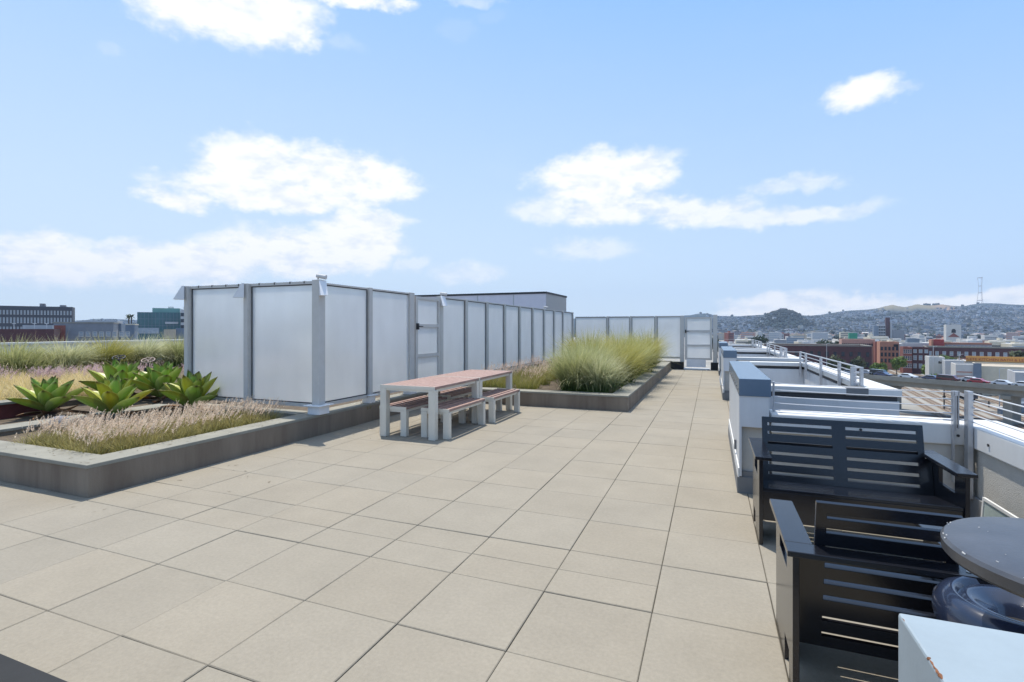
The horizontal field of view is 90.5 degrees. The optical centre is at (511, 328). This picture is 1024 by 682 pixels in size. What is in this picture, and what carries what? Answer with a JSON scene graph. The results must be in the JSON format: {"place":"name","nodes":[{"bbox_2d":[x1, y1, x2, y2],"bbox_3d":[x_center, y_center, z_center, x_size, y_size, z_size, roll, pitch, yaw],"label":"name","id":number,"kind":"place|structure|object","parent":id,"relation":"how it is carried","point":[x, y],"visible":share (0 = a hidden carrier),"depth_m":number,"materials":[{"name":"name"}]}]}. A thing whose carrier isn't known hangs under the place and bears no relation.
{"place":"outdoors","nodes":[
{"label":"outdoors","id":0,"kind":"place"},
{"bbox_2d":[0,335,67,380],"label":"ornamental grass","id":1,"kind":"object","parent":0,"point":[28,359],"depth_m":11.55,"materials":[{"name":"plant"}]},
{"bbox_2d":[0,303,74,328],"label":"office building","id":2,"kind":"structure","parent":0,"point":[41,314],"depth_m":255.59,"materials":[{"name":"grey metal"}]},
{"bbox_2d":[23,325,53,328],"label":"warehouse","id":3,"kind":"structure","parent":0,"point":[37,326],"depth_m":185.13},
{"bbox_2d":[0,363,142,399],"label":"golden grass","id":4,"kind":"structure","parent":0,"point":[15,392],"depth_m":9.51,"materials":[{"name":"plant"}]},
{"bbox_2d":[125,324,138,339],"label":"warehouse","id":5,"kind":"structure","parent":0,"point":[132,328],"depth_m":205.43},
{"bbox_2d":[137,307,183,339],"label":"office building","id":6,"kind":"structure","parent":0,"point":[156,321],"depth_m":299.82,"materials":[{"name":"teal glass"}]},
{"bbox_2d":[0,0,1023,320],"label":"sky","id":7,"kind":"structure","parent":0,"point":[629,158],"materials":[{"name":"blue"}]},
{"bbox_2d":[95,303,1023,336],"bbox_3d":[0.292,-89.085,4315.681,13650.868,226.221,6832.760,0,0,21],"label":"hills","id":8,"kind":"structure","parent":0,"point":[897,309],"depth_m":3638.89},
{"bbox_2d":[75,304,1023,334],"bbox_3d":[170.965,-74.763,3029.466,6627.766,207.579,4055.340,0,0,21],"label":"hillside houses","id":9,"kind":"structure","parent":8,"relation":"on","point":[927,328],"depth_m":2371.97,"materials":[{"name":"paint"}]},
{"bbox_2d":[93,302,1023,338],"bbox_3d":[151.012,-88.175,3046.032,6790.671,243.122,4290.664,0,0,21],"label":"hillside trees","id":10,"kind":"object","parent":8,"relation":"on","point":[785,311],"visible":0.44,"depth_m":2382.68,"materials":[{"name":"green plant"}]},
{"bbox_2d":[724,331,733,342],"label":"town building","id":11,"kind":"structure","parent":0,"point":[728,336],"depth_m":854.28,"materials":[{"name":"red brick"}]},
{"bbox_2d":[769,331,781,341],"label":"town building","id":12,"kind":"structure","parent":0,"point":[774,335],"depth_m":913.53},
{"bbox_2d":[786,336,803,342],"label":"town building","id":13,"kind":"structure","parent":0,"point":[789,339],"depth_m":762.73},
{"bbox_2d":[574,337,1023,427],"bbox_3d":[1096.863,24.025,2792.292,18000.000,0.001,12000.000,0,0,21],"label":"ground","id":14,"kind":"structure","parent":0,"point":[904,400],"depth_m":165.50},
{"bbox_2d":[0,329,59,342],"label":"warehouse","id":15,"kind":"structure","parent":14,"relation":"on","point":[30,334],"depth_m":152.84,"materials":[{"name":"brick"}]},
{"bbox_2d":[53,322,129,340],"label":"warehouse","id":16,"kind":"structure","parent":14,"relation":"on","point":[79,330],"depth_m":172.51,"materials":[{"name":"grey concrete"}]},
{"bbox_2d":[118,324,124,339],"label":"warehouse","id":17,"kind":"structure","parent":14,"relation":"on","point":[121,327],"depth_m":191.30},
{"bbox_2d":[164,329,175,338],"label":"house","id":18,"kind":"structure","parent":14,"relation":"on","point":[171,332],"depth_m":165.13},
{"bbox_2d":[175,328,183,338],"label":"warehouse","id":19,"kind":"structure","parent":14,"relation":"on","point":[180,331],"depth_m":168.62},
{"bbox_2d":[464,365,545,385],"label":"roof slab","id":20,"kind":"structure","parent":14,"relation":"on","point":[514,371],"depth_m":19.68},
{"bbox_2d":[1,339,183,358],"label":"parapet wall","id":21,"kind":"structure","parent":20,"relation":"on","point":[71,342],"depth_m":17.07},
{"bbox_2d":[0,369,943,681],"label":"roof deck","id":22,"kind":"structure","parent":20,"relation":"on","point":[548,545],"depth_m":3.30,"materials":[{"name":"tile"}]},
{"bbox_2d":[0,398,59,418],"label":"garden wall","id":23,"kind":"structure","parent":22,"relation":"on","point":[9,409],"depth_m":7.55,"materials":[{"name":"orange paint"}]},
{"bbox_2d":[0,654,66,681],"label":"table","id":24,"kind":"object","parent":22,"relation":"on","point":[12,670],"depth_m":1.66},
{"bbox_2d":[0,404,170,435],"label":"garden wall","id":25,"kind":"structure","parent":22,"relation":"on","point":[10,429],"depth_m":6.64,"materials":[{"name":"concrete"}]},
{"bbox_2d":[0,392,427,497],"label":"planter wall","id":26,"kind":"structure","parent":22,"relation":"on","point":[80,474],"depth_m":5.23,"materials":[{"name":"concrete"}]},
{"bbox_2d":[303,274,573,414],"bbox_3d":[-0.145,0.217,13.981,0.366,2.016,14.620,0,0,21],"label":"glass fence","id":27,"kind":"object","parent":26,"relation":"on","point":[367,342],"visible":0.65,"depth_m":9.44,"materials":[{"name":"glass"}]},
{"bbox_2d":[0,359,654,453],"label":"planting soil","id":28,"kind":"structure","parent":22,"relation":"on","point":[81,407],"depth_m":8.29,"materials":[{"name":"soil"}]},
{"bbox_2d":[5,375,89,419],"bbox_3d":[-7.005,1.014,7.674,0.827,0.609,0.964,0,0,-9],"label":"agave","id":29,"kind":"object","parent":28,"relation":"on","point":[46,396],"visible":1,"depth_m":7.56,"materials":[{"name":"green plant"}]},
{"bbox_2d":[49,416,70,428],"bbox_3d":[-5.825,1.202,6.540,0.288,0.165,0.195,0,0,21],"label":"boulder","id":30,"kind":"object","parent":28,"relation":"on","point":[59,420],"visible":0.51,"depth_m":6.48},
{"bbox_2d":[9,335,110,377],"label":"ornamental grass","id":31,"kind":"object","parent":28,"relation":"on","point":[78,359],"depth_m":12.65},
{"bbox_2d":[0,361,183,391],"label":"fountain grass","id":32,"kind":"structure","parent":28,"relation":"on","point":[53,370],"depth_m":10.01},
{"bbox_2d":[3,326,183,361],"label":"straw stems","id":33,"kind":"object","parent":28,"relation":"on","point":[116,342],"visible":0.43,"depth_m":15.01,"materials":[{"name":"beige plant"}]},
{"bbox_2d":[70,331,142,370],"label":"ornamental grass","id":34,"kind":"object","parent":28,"relation":"on","point":[119,350],"depth_m":13.87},
{"bbox_2d":[71,374,154,416],"bbox_3d":[-5.763,1.003,7.461,0.857,0.690,0.982,0,0,-24],"label":"agave","id":35,"kind":"object","parent":28,"relation":"on","point":[111,393],"visible":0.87,"depth_m":7.25,"materials":[{"name":"green plant"}]},
{"bbox_2d":[77,358,148,396],"bbox_3d":[-7.092,0.895,9.087,1.287,0.767,1.148,0,0,38],"label":"agave","id":36,"kind":"object","parent":28,"relation":"on","point":[123,369],"visible":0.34,"depth_m":8.93,"materials":[{"name":"green plant"}]},
{"bbox_2d":[107,330,179,368],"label":"ornamental grass","id":37,"kind":"object","parent":28,"relation":"on","point":[150,350],"depth_m":15.17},
{"bbox_2d":[5,395,288,454],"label":"fountain grass","id":38,"kind":"object","parent":28,"relation":"on","point":[90,438],"depth_m":5.77,"materials":[{"name":"plant"}]},
{"bbox_2d":[123,360,182,402],"bbox_3d":[-6.327,0.937,9.110,1.147,0.745,1.130,0,0,-8],"label":"agave","id":39,"kind":"object","parent":28,"relation":"on","point":[159,375],"visible":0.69,"depth_m":8.97,"materials":[{"name":"green plant"}]},
{"bbox_2d":[153,329,183,365],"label":"ornamental grass","id":40,"kind":"object","parent":28,"relation":"on","point":[178,348],"depth_m":16.27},
{"bbox_2d":[153,370,219,414],"bbox_3d":[-4.962,0.970,7.948,1.051,0.675,0.986,0,0,-28],"label":"agave","id":41,"kind":"object","parent":28,"relation":"on","point":[191,388],"visible":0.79,"depth_m":7.76,"materials":[{"name":"green plant"}]},
{"bbox_2d":[173,281,311,417],"bbox_3d":[-4.151,0.315,7.820,2.747,2.021,0.359,0,0,21],"label":"glass fence","id":42,"kind":"object","parent":28,"relation":"on","point":[244,340],"visible":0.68,"depth_m":7.75,"materials":[{"name":"glass"}]},
{"bbox_2d":[481,355,561,389],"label":"fountain grass","id":43,"kind":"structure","parent":28,"relation":"on","point":[541,378],"depth_m":11.70,"materials":[{"name":"plant"}]},
{"bbox_2d":[534,325,625,370],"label":"ornamental grass","id":44,"kind":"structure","parent":28,"relation":"on","point":[587,335],"depth_m":12.60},
{"bbox_2d":[533,340,630,392],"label":"ornamental grass","id":45,"kind":"object","parent":28,"relation":"on","point":[564,370],"depth_m":10.31,"materials":[{"name":"plant"}]},
{"bbox_2d":[554,327,628,358],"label":"ornamental grass","id":46,"kind":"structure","parent":28,"relation":"on","point":[583,338],"depth_m":14.46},
{"bbox_2d":[548,332,637,382],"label":"ornamental grass","id":47,"kind":"object","parent":28,"relation":"on","point":[601,352],"depth_m":11.44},
{"bbox_2d":[563,347,642,392],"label":"ornamental grass","id":48,"kind":"object","parent":28,"relation":"on","point":[601,384],"depth_m":10.06,"materials":[{"name":"plant"}]},
{"bbox_2d":[581,330,657,375],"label":"ornamental grass","id":49,"kind":"object","parent":28,"relation":"on","point":[631,346],"depth_m":12.67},
{"bbox_2d":[596,320,655,352],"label":"ornamental grass","id":50,"kind":"object","parent":28,"relation":"on","point":[623,337],"depth_m":15.86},
{"bbox_2d":[606,343,655,386],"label":"ornamental grass","id":51,"kind":"object","parent":28,"relation":"on","point":[632,365],"depth_m":11.44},
{"bbox_2d":[604,328,669,377],"bbox_3d":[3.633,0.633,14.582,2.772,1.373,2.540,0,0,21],"label":"ornamental grass","id":52,"kind":"object","parent":28,"relation":"on","point":[657,357],"depth_m":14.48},
{"bbox_2d":[620,324,674,368],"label":"ornamental grass","id":53,"kind":"object","parent":28,"relation":"on","point":[659,341],"depth_m":16.26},
{"bbox_2d":[379,395,447,436],"bbox_3d":[-1.482,1.315,7.813,0.448,0.415,1.220,0,0,21],"label":"picnic bench","id":54,"kind":"object","parent":22,"relation":"on","point":[404,407],"visible":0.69,"depth_m":7.35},
{"bbox_2d":[380,376,479,440],"bbox_3d":[-1.202,1.158,7.724,0.885,0.730,1.440,0,0,21],"label":"picnic table","id":55,"kind":"object","parent":22,"relation":"on","point":[432,386],"visible":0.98,"depth_m":7.21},
{"bbox_2d":[427,386,471,419],"bbox_3d":[-1.014,1.315,9.111,0.450,0.415,1.220,0,0,21],"label":"picnic bench","id":56,"kind":"object","parent":22,"relation":"on","point":[453,393],"visible":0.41,"depth_m":8.99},
{"bbox_2d":[421,397,485,439],"bbox_3d":[-0.852,1.315,7.616,0.445,0.415,1.215,0,0,21],"label":"picnic bench","id":57,"kind":"object","parent":22,"relation":"on","point":[448,408],"visible":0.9,"depth_m":7.35,"materials":[{"name":"metal"}]},
{"bbox_2d":[435,369,511,418],"bbox_3d":[-0.669,1.158,9.081,0.885,0.730,1.445,0,0,21],"label":"picnic table","id":58,"kind":"object","parent":22,"relation":"on","point":[483,375],"visible":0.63,"depth_m":9.17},
{"bbox_2d":[469,388,519,422],"bbox_3d":[-0.282,1.315,8.840,0.450,0.415,1.210,0,0,21],"label":"picnic bench","id":59,"kind":"object","parent":22,"relation":"on","point":[494,397],"visible":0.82,"depth_m":8.72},
{"bbox_2d":[447,361,670,411],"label":"planter wall","id":60,"kind":"structure","parent":22,"relation":"on","point":[628,397],"depth_m":9.86,"materials":[{"name":"concrete"}]},
{"bbox_2d":[575,315,717,369],"bbox_3d":[5.136,0.500,19.776,5.500,2.050,0.370,0,0,21],"label":"glass fence","id":61,"kind":"object","parent":22,"relation":"on","point":[698,341],"visible":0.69,"depth_m":19.37,"materials":[{"name":"glass"}]},
{"bbox_2d":[718,341,727,375],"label":"terrace pier","id":62,"kind":"structure","parent":22,"relation":"on","point":[722,343],"depth_m":16.58,"materials":[{"name":"beige paint"}]},
{"bbox_2d":[720,346,736,399],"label":"terrace pier","id":63,"kind":"structure","parent":22,"relation":"on","point":[728,353],"depth_m":10.87,"materials":[{"name":"beige paint"}]},
{"bbox_2d":[728,361,770,493],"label":"terrace pier","id":64,"kind":"structure","parent":22,"relation":"on","point":[749,388],"depth_m":4.71,"materials":[{"name":"beige paint"}]},
{"bbox_2d":[749,416,977,544],"bbox_3d":[2.413,1.115,3.661,1.241,0.820,0.680,0,0,21],"label":"loveseat","id":65,"kind":"object","parent":22,"relation":"on","point":[933,493],"visible":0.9,"depth_m":3.72,"materials":[{"name":"paint"}]},
{"bbox_2d":[770,499,991,681],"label":"armchair","id":66,"kind":"object","parent":22,"relation":"on","point":[817,581],"visible":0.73,"depth_m":2.09,"materials":[{"name":"paint"}]},
{"bbox_2d":[769,409,1023,517],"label":"parapet wall","id":67,"kind":"structure","parent":22,"relation":"on","point":[998,463],"depth_m":4.14,"materials":[{"name":"beige paint"}]},
{"bbox_2d":[772,381,1023,498],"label":"cable railing","id":68,"kind":"object","parent":67,"relation":"attached to","point":[968,426],"visible":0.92,"depth_m":4.11,"materials":[{"name":"metal"}]},
{"bbox_2d":[898,614,1023,681],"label":"metal cabinet","id":69,"kind":"object","parent":22,"relation":"on","point":[932,650],"visible":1,"depth_m":1.00,"materials":[{"name":"metal"}]},
{"bbox_2d":[931,576,1023,633],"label":"fire bowl","id":70,"kind":"object","parent":22,"relation":"on","point":[966,600],"visible":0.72,"depth_m":1.73,"materials":[{"name":"black metal"}]},
{"bbox_2d":[940,517,1023,597],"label":"round table","id":71,"kind":"object","parent":22,"relation":"on","point":[990,550],"visible":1,"depth_m":1.46,"materials":[{"name":"paint"}]},
{"bbox_2d":[981,497,1017,517],"bbox_3d":[3.293,1.375,3.335,0.038,0.291,0.817,0,0,21],"label":"framed panel","id":72,"kind":"object","parent":22,"relation":"on","point":[989,508],"visible":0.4,"depth_m":3.58,"materials":[{"name":"white paint"}]},
{"bbox_2d":[728,344,771,349],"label":"terrace","id":73,"kind":"structure","parent":14,"relation":"on","point":[742,346],"depth_m":22.76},
{"bbox_2d":[725,339,761,347],"bbox_3d":[9.397,0.720,20.821,1.168,0.510,4.600,0,0,21],"label":"cable railing","id":74,"kind":"object","parent":73,"relation":"attached to","point":[753,341],"visible":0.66,"depth_m":22.10,"materials":[{"name":"metal"}]},
{"bbox_2d":[749,335,768,344],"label":"tree","id":75,"kind":"object","parent":14,"relation":"on","point":[764,340],"visible":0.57,"depth_m":516.75,"materials":[{"name":"green plant"}]},
{"bbox_2d":[736,350,803,361],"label":"terrace","id":76,"kind":"structure","parent":14,"relation":"on","point":[744,355],"depth_m":12.46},
{"bbox_2d":[757,343,786,357],"bbox_3d":[6.976,0.720,14.659,1.168,0.510,4.600,0,0,21],"label":"cable railing","id":77,"kind":"object","parent":76,"relation":"attached to","point":[784,352],"visible":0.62,"depth_m":13.94,"materials":[{"name":"metal"}]},
{"bbox_2d":[763,343,871,371],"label":"brick building","id":78,"kind":"structure","parent":14,"relation":"on","point":[847,353],"depth_m":282.67,"materials":[{"name":"brick"}]},
{"bbox_2d":[750,361,901,473],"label":"terrace","id":79,"kind":"structure","parent":14,"relation":"on","point":[783,372],"depth_m":6.16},
{"bbox_2d":[749,351,863,386],"bbox_3d":[4.556,0.720,8.498,1.168,0.510,4.600,0,0,21],"label":"cable railing","id":80,"kind":"object","parent":79,"relation":"attached to","point":[853,376],"visible":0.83,"depth_m":7.27,"materials":[{"name":"metal"}]},
{"bbox_2d":[827,354,841,368],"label":"tree","id":81,"kind":"object","parent":14,"relation":"on","point":[833,362],"visible":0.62,"depth_m":260.30,"materials":[{"name":"green plant"}]},
{"bbox_2d":[839,339,874,363],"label":"warehouse","id":82,"kind":"structure","parent":14,"relation":"on","point":[858,341],"depth_m":344.65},
{"bbox_2d":[851,356,867,369],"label":"tree","id":83,"kind":"object","parent":14,"relation":"on","point":[858,361],"visible":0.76,"depth_m":260.54,"materials":[{"name":"green plant"}]},
{"bbox_2d":[873,341,876,362],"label":"warehouse","id":84,"kind":"structure","parent":14,"relation":"on","point":[874,351],"depth_m":333.85,"materials":[{"name":"red brick"}]},
{"bbox_2d":[877,324,884,335],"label":"tower block","id":85,"kind":"structure","parent":14,"relation":"on","point":[881,329],"depth_m":802.30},
{"bbox_2d":[885,317,889,337],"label":"tower block","id":86,"kind":"structure","parent":14,"relation":"on","point":[887,326],"depth_m":806.20,"materials":[{"name":"concrete"}]},
{"bbox_2d":[877,341,902,369],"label":"brick building","id":87,"kind":"structure","parent":14,"relation":"on","point":[887,351],"depth_m":300.47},
{"bbox_2d":[892,330,904,339],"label":"tower block","id":88,"kind":"structure","parent":14,"relation":"on","point":[898,334],"depth_m":799.70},
{"bbox_2d":[890,356,907,373],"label":"tree","id":89,"kind":"object","parent":14,"relation":"on","point":[898,362],"visible":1,"depth_m":254.59,"materials":[{"name":"green plant"}]},
{"bbox_2d":[900,346,911,373],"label":"brick building","id":90,"kind":"structure","parent":14,"relation":"on","point":[906,352],"depth_m":272.02,"materials":[{"name":"brick"}]},
{"bbox_2d":[912,347,928,373],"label":"brick building","id":91,"kind":"structure","parent":14,"relation":"on","point":[919,354],"depth_m":271.98,"materials":[{"name":"brown brick"}]},
{"bbox_2d":[902,392,945,417],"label":"ballast bed","id":92,"kind":"object","parent":14,"relation":"on","point":[926,407],"depth_m":156.90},
{"bbox_2d":[902,387,963,416],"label":"ballast bed","id":93,"kind":"object","parent":14,"relation":"on","point":[928,400],"depth_m":170.01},
{"bbox_2d":[925,356,944,374],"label":"store","id":94,"kind":"structure","parent":14,"relation":"on","point":[929,365],"depth_m":215.79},
{"bbox_2d":[857,373,1023,425],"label":"viaduct","id":95,"kind":"object","parent":14,"relation":"on","point":[1014,394],"visible":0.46,"depth_m":132.79,"materials":[{"name":"concrete"}]},
{"bbox_2d":[936,374,960,380],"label":"car","id":96,"kind":"object","parent":95,"relation":"on","point":[948,377],"visible":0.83,"depth_m":137.42,"materials":[{"name":"metal"}]},
{"bbox_2d":[967,378,990,382],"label":"car","id":97,"kind":"object","parent":95,"relation":"on","point":[979,380],"visible":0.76,"depth_m":131.77,"materials":[{"name":"metal"}]},
{"bbox_2d":[990,379,1013,384],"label":"car","id":98,"kind":"object","parent":95,"relation":"on","point":[1004,382],"visible":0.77,"depth_m":127.46,"materials":[{"name":"metal"}]},
{"bbox_2d":[912,387,989,418],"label":"ballast bed","id":99,"kind":"object","parent":14,"relation":"on","point":[947,401],"depth_m":170.03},
{"bbox_2d":[942,359,963,374],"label":"store","id":100,"kind":"structure","parent":14,"relation":"on","point":[946,366],"depth_m":206.37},
{"bbox_2d":[888,370,1023,428],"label":"ballast bed","id":101,"kind":"object","parent":14,"relation":"on","point":[973,405],"depth_m":154.88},
{"bbox_2d":[951,362,981,394],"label":"store","id":102,"kind":"structure","parent":14,"relation":"on","point":[960,370],"depth_m":185.28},
{"bbox_2d":[957,356,1023,363],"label":"store","id":103,"kind":"structure","parent":14,"relation":"on","point":[990,359],"depth_m":221.40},
{"bbox_2d":[972,362,1023,395],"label":"store","id":104,"kind":"structure","parent":14,"relation":"on","point":[990,371],"depth_m":183.09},
{"bbox_2d":[1007,369,1023,401],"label":"warehouse","id":105,"kind":"structure","parent":14,"relation":"on","point":[1014,375],"depth_m":153.25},
{"bbox_2d":[1008,350,1023,356],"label":"tree","id":106,"kind":"object","parent":14,"relation":"on","point":[1019,353],"visible":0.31,"depth_m":257.41,"materials":[{"name":"green plant"}]},
{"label":"roof slab","id":107,"kind":"structure","parent":14,"relation":"on","visible":0},
{"bbox_2d":[415,291,566,310],"bbox_3d":[-4.269,-0.315,34.123,15.200,3.680,4.500,0,0,21],"label":"roof penthouse","id":108,"kind":"object","parent":107,"relation":"on","point":[551,301],"visible":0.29,"depth_m":30.28,"materials":[{"name":"metal"}]},
{"bbox_2d":[811,332,827,339],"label":"town building","id":109,"kind":"structure","parent":0,"point":[819,335],"depth_m":871.19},
{"bbox_2d":[899,342,928,346],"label":"warehouse","id":110,"kind":"structure","parent":0,"point":[915,344],"depth_m":365.35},
{"bbox_2d":[932,339,943,345],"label":"warehouse","id":111,"kind":"structure","parent":0,"point":[938,342],"depth_m":345.23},
{"bbox_2d":[944,325,960,341],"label":"mural building","id":112,"kind":"structure","parent":0,"point":[952,333],"depth_m":620.60,"materials":[{"name":"paint"}]},
{"bbox_2d":[899,413,1023,422],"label":"trackside path","id":113,"kind":"structure","parent":0,"point":[947,416],"depth_m":138.86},
{"bbox_2d":[944,342,991,346],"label":"warehouse","id":114,"kind":"structure","parent":0,"point":[965,344],"depth_m":340.44,"materials":[{"name":"concrete"}]},
{"bbox_2d":[960,338,982,342],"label":"town building","id":115,"kind":"structure","parent":0,"point":[973,340],"depth_m":497.71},
{"bbox_2d":[923,346,1023,357],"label":"brick building","id":116,"kind":"structure","parent":0,"point":[954,351],"depth_m":315.45,"materials":[{"name":"brown brick"}]},
{"bbox_2d":[981,334,997,339],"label":"town building","id":117,"kind":"structure","parent":0,"point":[990,337],"depth_m":1104.53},
{"bbox_2d":[984,341,1005,346],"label":"town building","id":118,"kind":"structure","parent":0,"point":[996,343],"depth_m":459.31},
{"bbox_2d":[1000,342,1023,346],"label":"town building","id":119,"kind":"structure","parent":0,"point":[1013,344],"depth_m":445.73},
{"bbox_2d":[1006,332,1019,339],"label":"town building","id":120,"kind":"structure","parent":0,"point":[1009,335],"depth_m":887.53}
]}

